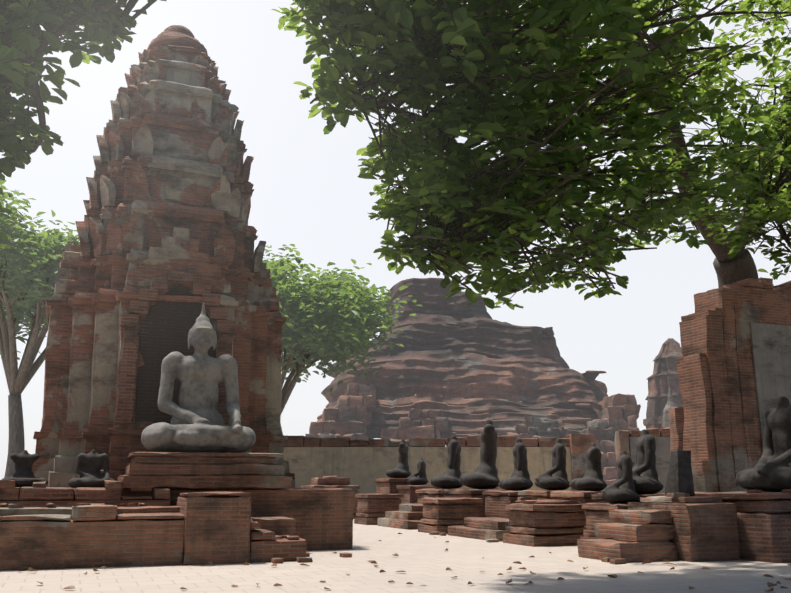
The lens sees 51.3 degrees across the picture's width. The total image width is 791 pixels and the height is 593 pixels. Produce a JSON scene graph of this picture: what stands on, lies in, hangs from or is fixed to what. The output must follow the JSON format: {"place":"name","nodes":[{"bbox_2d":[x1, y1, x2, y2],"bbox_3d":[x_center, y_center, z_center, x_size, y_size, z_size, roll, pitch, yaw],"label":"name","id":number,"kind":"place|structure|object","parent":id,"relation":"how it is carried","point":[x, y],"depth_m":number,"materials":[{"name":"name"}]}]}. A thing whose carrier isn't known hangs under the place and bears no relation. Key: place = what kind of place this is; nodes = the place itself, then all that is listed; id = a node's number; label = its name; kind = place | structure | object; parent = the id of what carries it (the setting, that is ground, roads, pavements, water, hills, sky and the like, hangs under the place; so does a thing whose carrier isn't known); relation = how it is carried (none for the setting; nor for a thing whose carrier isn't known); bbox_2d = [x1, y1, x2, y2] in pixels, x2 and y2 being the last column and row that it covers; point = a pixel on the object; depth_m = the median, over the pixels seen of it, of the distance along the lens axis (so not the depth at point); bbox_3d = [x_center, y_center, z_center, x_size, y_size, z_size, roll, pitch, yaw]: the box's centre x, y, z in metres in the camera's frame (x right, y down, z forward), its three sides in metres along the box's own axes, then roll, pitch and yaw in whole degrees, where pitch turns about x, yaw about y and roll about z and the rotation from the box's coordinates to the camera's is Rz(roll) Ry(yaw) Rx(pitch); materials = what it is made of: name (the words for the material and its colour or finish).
{"place":"outdoors","nodes":[
{"label":"outdoors","id":0,"kind":"place"},
{"bbox_2d":[0,0,165,248],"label":"corner tree","id":1,"kind":"object","parent":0,"point":[49,19],"depth_m":9.07,"materials":[{"name":"green plant"}]},
{"bbox_2d":[135,285,215,423],"bbox_3d":[-5.653,1.472,21.418,2.008,3.650,0.070,5,-14,-20],"label":"niche","id":2,"kind":"object","parent":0,"point":[165,327],"depth_m":21.27,"materials":[{"name":"brown brick"}]},
{"bbox_2d":[0,512,790,592],"bbox_3d":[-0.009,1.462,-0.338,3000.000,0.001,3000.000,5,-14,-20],"label":"ground","id":3,"kind":"structure","parent":0,"point":[426,559],"depth_m":14.40,"materials":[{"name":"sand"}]},
{"bbox_2d":[0,180,79,477],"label":"tree","id":4,"kind":"object","parent":3,"relation":"on","point":[24,258],"depth_m":45.24,"materials":[{"name":"green plant"}]},
{"bbox_2d":[0,480,353,570],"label":"platform","id":5,"kind":"structure","parent":3,"relation":"on","point":[112,523],"depth_m":16.48,"materials":[{"name":"brick"}]},
{"bbox_2d":[2,450,47,486],"bbox_3d":[-8.456,3.934,18.809,1.010,0.850,0.633,10,-16,-37],"label":"fragment","id":6,"kind":"object","parent":5,"relation":"on","point":[23,474],"depth_m":18.77,"materials":[{"name":"stone"}]},
{"bbox_2d":[68,450,114,487],"bbox_3d":[-6.888,3.927,18.755,1.010,0.880,0.656,6,-14,-26],"label":"fragment","id":7,"kind":"object","parent":5,"relation":"on","point":[92,463],"depth_m":18.73,"materials":[{"name":"stone"}]},
{"bbox_2d":[32,25,294,487],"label":"temple tower","id":8,"kind":"structure","parent":5,"relation":"on","point":[182,221],"depth_m":22.80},
{"bbox_2d":[75,45,265,273],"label":"antefixes","id":9,"kind":"object","parent":8,"relation":"attached to","point":[127,236],"depth_m":23.71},
{"bbox_2d":[116,270,234,424],"bbox_3d":[-5.649,1.301,21.368,2.923,4.041,0.233,5,-14,-20],"label":"doorway arch","id":10,"kind":"structure","parent":8,"relation":"attached to","point":[225,329],"depth_m":21.31,"materials":[{"name":"brown brick"}]},
{"bbox_2d":[117,452,291,488],"bbox_3d":[-4.642,4.218,19.901,3.861,0.860,2.325,5,-14,-20],"label":"statue pedestal","id":11,"kind":"object","parent":5,"relation":"on","point":[197,470],"depth_m":18.97,"materials":[{"name":"brick"}]},
{"bbox_2d":[141,303,255,452],"bbox_3d":[-4.772,1.939,20.334,2.688,3.850,1.827,5,-14,-20],"label":"buddha statue","id":12,"kind":"object","parent":11,"relation":"on","point":[197,422],"depth_m":20.18,"materials":[{"name":"stone"}]},
{"bbox_2d":[262,244,421,413],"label":"tree","id":13,"kind":"object","parent":3,"relation":"on","point":[351,320],"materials":[{"name":"green plant"}]},
{"bbox_2d":[19,489,790,570],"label":"brick fragments","id":14,"kind":"object","parent":3,"relation":"on","point":[306,559],"depth_m":17.42,"materials":[{"name":"brown brick"}]},
{"bbox_2d":[21,532,790,591],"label":"dry leaves","id":15,"kind":"object","parent":3,"relation":"on","point":[769,584],"depth_m":14.43,"materials":[{"name":"brown plant"}]},
{"bbox_2d":[283,447,571,505],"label":"stucco wall","id":16,"kind":"structure","parent":3,"relation":"on","point":[363,468],"depth_m":54.91,"materials":[{"name":"beige paint"}]},
{"bbox_2d":[283,433,595,489],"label":"long brick wall","id":17,"kind":"structure","parent":3,"relation":"on","point":[578,444],"depth_m":55.13,"materials":[{"name":"brown brick"}]},
{"bbox_2d":[305,293,640,490],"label":"brick ruins","id":18,"kind":"object","parent":3,"relation":"on","point":[350,416],"depth_m":76.78,"materials":[{"name":"brick"}]},
{"bbox_2d":[317,278,607,438],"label":"central prang","id":19,"kind":"structure","parent":18,"relation":"on","point":[501,379],"depth_m":84.93,"materials":[{"name":"brick"}]},
{"bbox_2d":[301,476,790,562],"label":"brick pedestals","id":20,"kind":"object","parent":3,"relation":"on","point":[717,526],"depth_m":18.40,"materials":[{"name":"brick"}]},
{"bbox_2d":[386,439,410,477],"bbox_3d":[0.136,7.518,38.156,1.152,1.801,1.813,-1,-13,6],"label":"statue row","id":21,"kind":"object","parent":20,"relation":"on","point":[401,470],"depth_m":37.75,"materials":[{"name":"stone"}]},
{"bbox_2d":[407,458,427,484],"bbox_3d":[0.939,7.628,35.922,0.960,1.182,1.440,-1,-13,0],"label":"statue","id":22,"kind":"object","parent":20,"relation":"on","point":[419,477],"depth_m":35.45,"materials":[{"name":"stone"}]},
{"bbox_2d":[430,435,462,488],"bbox_3d":[2.090,6.661,33.177,1.356,2.134,2.134,1,-13,5],"label":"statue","id":23,"kind":"object","parent":20,"relation":"on","point":[449,478],"depth_m":32.56,"materials":[{"name":"stone"}]},
{"bbox_2d":[459,420,499,488],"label":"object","id":24,"kind":"object","parent":20,"relation":"on","point":[484,475],"depth_m":30.08,"materials":[{"name":"stone"}]},
{"bbox_2d":[498,438,532,490],"bbox_3d":[4.039,5.721,28.035,1.152,1.746,1.814,-4,-13,3],"label":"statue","id":25,"kind":"object","parent":20,"relation":"on","point":[519,479],"depth_m":27.52,"materials":[{"name":"stone"}]},
{"bbox_2d":[534,439,569,490],"bbox_3d":[4.910,5.288,25.930,1.137,1.592,1.707,1,-13,6],"label":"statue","id":26,"kind":"object","parent":20,"relation":"on","point":[554,477],"depth_m":25.36,"materials":[{"name":"stone"}]},
{"bbox_2d":[569,442,606,490],"bbox_3d":[5.620,4.985,24.131,1.017,1.417,1.600,-1,-13,4],"label":"statue","id":27,"kind":"object","parent":20,"relation":"on","point":[592,479],"depth_m":23.77,"materials":[{"name":"stone"}]},
{"bbox_2d":[632,429,663,493],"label":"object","id":28,"kind":"object","parent":20,"relation":"on","point":[645,477],"depth_m":21.46,"materials":[{"name":"stone"}]},
{"bbox_2d":[665,450,694,496],"bbox_3d":[6.297,3.937,18.305,0.560,1.019,0.418,5,-14,-20],"label":"stump","id":29,"kind":"object","parent":20,"relation":"on","point":[679,477],"depth_m":18.18,"materials":[{"name":"grey stone"}]},
{"bbox_2d":[736,396,790,491],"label":"statue","id":30,"kind":"object","parent":20,"relation":"on","point":[770,471],"depth_m":19.38,"materials":[{"name":"stone"}]},
{"bbox_2d":[580,502,627,538],"bbox_3d":[5.699,5.720,20.612,1.526,1.110,1.649,5,-14,-20],"label":"pedestal","id":31,"kind":"object","parent":3,"relation":"on","point":[597,513],"depth_m":20.54,"materials":[{"name":"brick"}]},
{"bbox_2d":[599,451,638,502],"bbox_3d":[5.621,4.565,20.888,0.960,1.298,1.440,-2,-13,7],"label":"statue","id":32,"kind":"object","parent":31,"relation":"on","point":[620,488],"depth_m":20.42,"materials":[{"name":"stone"}]},
{"bbox_2d":[614,407,683,461],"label":"ruined wall","id":33,"kind":"structure","parent":3,"relation":"on","point":[674,431],"depth_m":37.18,"materials":[{"name":"brown brick"}]},
{"bbox_2d":[643,338,682,428],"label":"prang","id":34,"kind":"structure","parent":3,"relation":"on","point":[663,377],"depth_m":96.19,"materials":[{"name":"brick"}]},
{"bbox_2d":[662,385,677,427],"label":"chedi","id":35,"kind":"structure","parent":3,"relation":"on","point":[671,403],"depth_m":78.79,"materials":[{"name":"paint"}]},
{"bbox_2d":[0,0,790,479],"label":"sky","id":36,"kind":"structure","parent":0,"point":[308,194],"materials":[{"name":"white"}]},
{"bbox_2d":[271,0,790,309],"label":"tree","id":37,"kind":"object","parent":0,"point":[580,22],"depth_m":13.21,"materials":[{"name":"green plant"}]},
{"bbox_2d":[629,437,670,493],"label":"stucco wall","id":38,"kind":"structure","parent":0,"point":[662,453],"depth_m":37.15,"materials":[{"name":"grey paint"}]},
{"bbox_2d":[676,277,790,491],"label":"wall","id":39,"kind":"structure","parent":0,"point":[721,430],"depth_m":23.81,"materials":[{"name":"brown brick"}]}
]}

